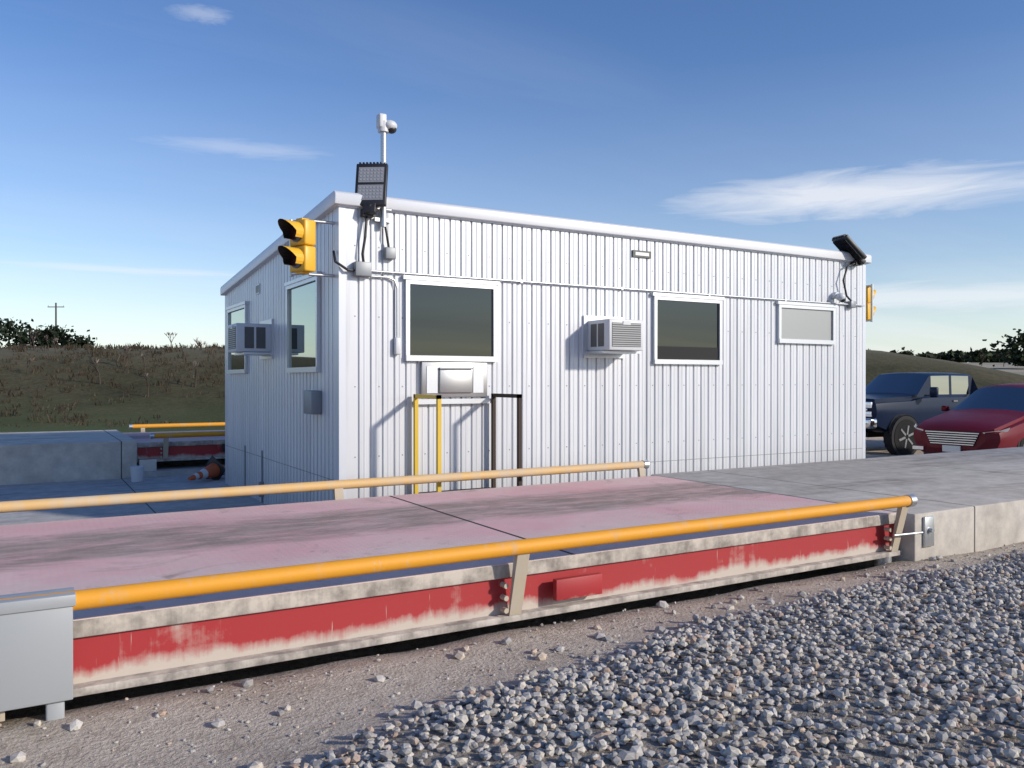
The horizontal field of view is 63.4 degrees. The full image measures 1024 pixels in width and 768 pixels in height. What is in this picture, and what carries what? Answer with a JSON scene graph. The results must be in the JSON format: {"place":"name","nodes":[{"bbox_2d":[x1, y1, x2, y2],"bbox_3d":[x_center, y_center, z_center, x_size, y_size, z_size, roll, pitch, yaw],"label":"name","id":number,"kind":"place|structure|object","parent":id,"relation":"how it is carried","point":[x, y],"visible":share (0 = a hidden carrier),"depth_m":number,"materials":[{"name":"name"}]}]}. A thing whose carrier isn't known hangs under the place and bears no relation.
{"place":"outdoors","nodes":[
{"label":"outdoors","id":0,"kind":"place"},
{"bbox_2d":[0,348,1023,767],"bbox_3d":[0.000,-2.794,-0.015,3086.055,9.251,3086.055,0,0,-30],"label":"ground","id":1,"kind":"structure","parent":0,"point":[266,742],"depth_m":4.47,"materials":[{"name":"grey gravel"}]},
{"bbox_2d":[0,318,96,347],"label":"trees","id":2,"kind":"object","parent":1,"relation":"on","point":[23,337],"visible":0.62,"depth_m":69.79,"materials":[{"name":"green plant"}]},
{"bbox_2d":[48,303,63,325],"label":"utility pole","id":3,"kind":"object","parent":1,"relation":"on","point":[55,313],"visible":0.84,"depth_m":119.90,"materials":[{"name":"grey wood"}]},
{"bbox_2d":[0,329,224,427],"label":"berm brush weeds","id":4,"kind":"object","parent":1,"relation":"on","point":[90,347],"visible":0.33,"depth_m":41.40,"materials":[{"name":"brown plant"}]},
{"bbox_2d":[0,475,265,524],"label":"yard slab","id":5,"kind":"structure","parent":1,"relation":"on","point":[16,492],"depth_m":12.84,"materials":[{"name":"concrete"}]},
{"bbox_2d":[130,444,224,481],"bbox_3d":[-6.477,1.471,15.977,2.384,0.550,1.046,0,1,-58],"label":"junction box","id":6,"kind":"object","parent":5,"relation":"on","point":[141,467],"visible":0.76,"depth_m":15.61,"materials":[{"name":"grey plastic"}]},
{"bbox_2d":[188,457,224,480],"bbox_3d":[-5.582,1.564,14.858,0.478,0.496,0.742,0,0,36],"label":"traffic cone","id":7,"kind":"object","parent":5,"relation":"on","point":[214,469],"visible":0.93,"depth_m":14.93,"materials":[{"name":"orange plastic"}]},
{"bbox_2d":[413,393,521,493],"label":"step platform","id":8,"kind":"structure","parent":5,"relation":"on","point":[438,435],"depth_m":9.68,"materials":[{"name":"yellow metal"}]},
{"bbox_2d":[122,339,212,347],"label":"bushes","id":9,"kind":"object","parent":1,"relation":"on","point":[204,343],"visible":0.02,"depth_m":136.33,"materials":[{"name":"green plant"}]},
{"bbox_2d":[123,422,224,462],"bbox_3d":[1.191,1.299,22.615,21.320,0.806,3.741,0,0,-30],"label":"scale","id":10,"kind":"object","parent":1,"relation":"on","point":[180,445],"visible":0.16,"depth_m":16.33,"materials":[{"name":"red metal"}]},
{"bbox_2d":[0,460,917,697],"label":"scale","id":11,"kind":"object","parent":1,"relation":"on","point":[164,597],"visible":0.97,"depth_m":5.84,"materials":[{"name":"red"}]},
{"bbox_2d":[0,587,75,721],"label":"metal cabinet","id":12,"kind":"object","parent":11,"relation":"attached to","point":[36,650],"visible":0.77,"depth_m":3.89,"materials":[{"name":"grey metal"}]},
{"bbox_2d":[883,516,934,563],"bbox_3d":[3.543,1.441,7.441,0.538,0.500,0.196,0,0,-18],"label":"scale end restraint","id":13,"kind":"object","parent":11,"relation":"on","point":[928,531],"visible":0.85,"depth_m":7.42,"materials":[{"name":"grey metal"}]},
{"bbox_2d":[0,430,1023,570],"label":"scale foundations","id":14,"kind":"object","parent":1,"relation":"on","point":[971,501],"visible":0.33,"depth_m":10.25,"materials":[{"name":"concrete"}]},
{"bbox_2d":[0,542,1023,767],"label":"gravel stones","id":15,"kind":"object","parent":1,"relation":"on","point":[652,683],"visible":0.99,"depth_m":3.94,"materials":[{"name":"grey gravel"}]},
{"bbox_2d":[865,372,977,454],"bbox_3d":[10.845,0.740,21.999,6.170,2.100,2.700,0,0,-26],"label":"pickup truck","id":16,"kind":"object","parent":1,"relation":"on","point":[899,406],"visible":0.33,"depth_m":20.61,"materials":[{"name":"blue metal"}]},
{"bbox_2d":[868,347,1018,366],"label":"tree line","id":17,"kind":"object","parent":1,"relation":"on","point":[983,355],"visible":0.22,"depth_m":298.06,"materials":[{"name":"green plant"}]},
{"bbox_2d":[913,383,1023,453],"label":"sedan","id":18,"kind":"object","parent":1,"relation":"on","point":[987,417],"visible":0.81,"depth_m":16.11,"materials":[{"name":"red metal"}]},
{"bbox_2d":[979,328,1023,366],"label":"field oak trees","id":19,"kind":"object","parent":1,"relation":"on","point":[1013,344],"visible":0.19,"depth_m":189.86,"materials":[{"name":"green plant"}]},
{"bbox_2d":[0,0,1023,362],"label":"sky","id":20,"kind":"structure","parent":0,"point":[151,151],"materials":[{"name":"blue"}]},
{"bbox_2d":[220,113,875,504],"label":"scale house","id":21,"kind":"structure","parent":0,"point":[362,315],"depth_m":10.94,"materials":[{"name":"white metal"}]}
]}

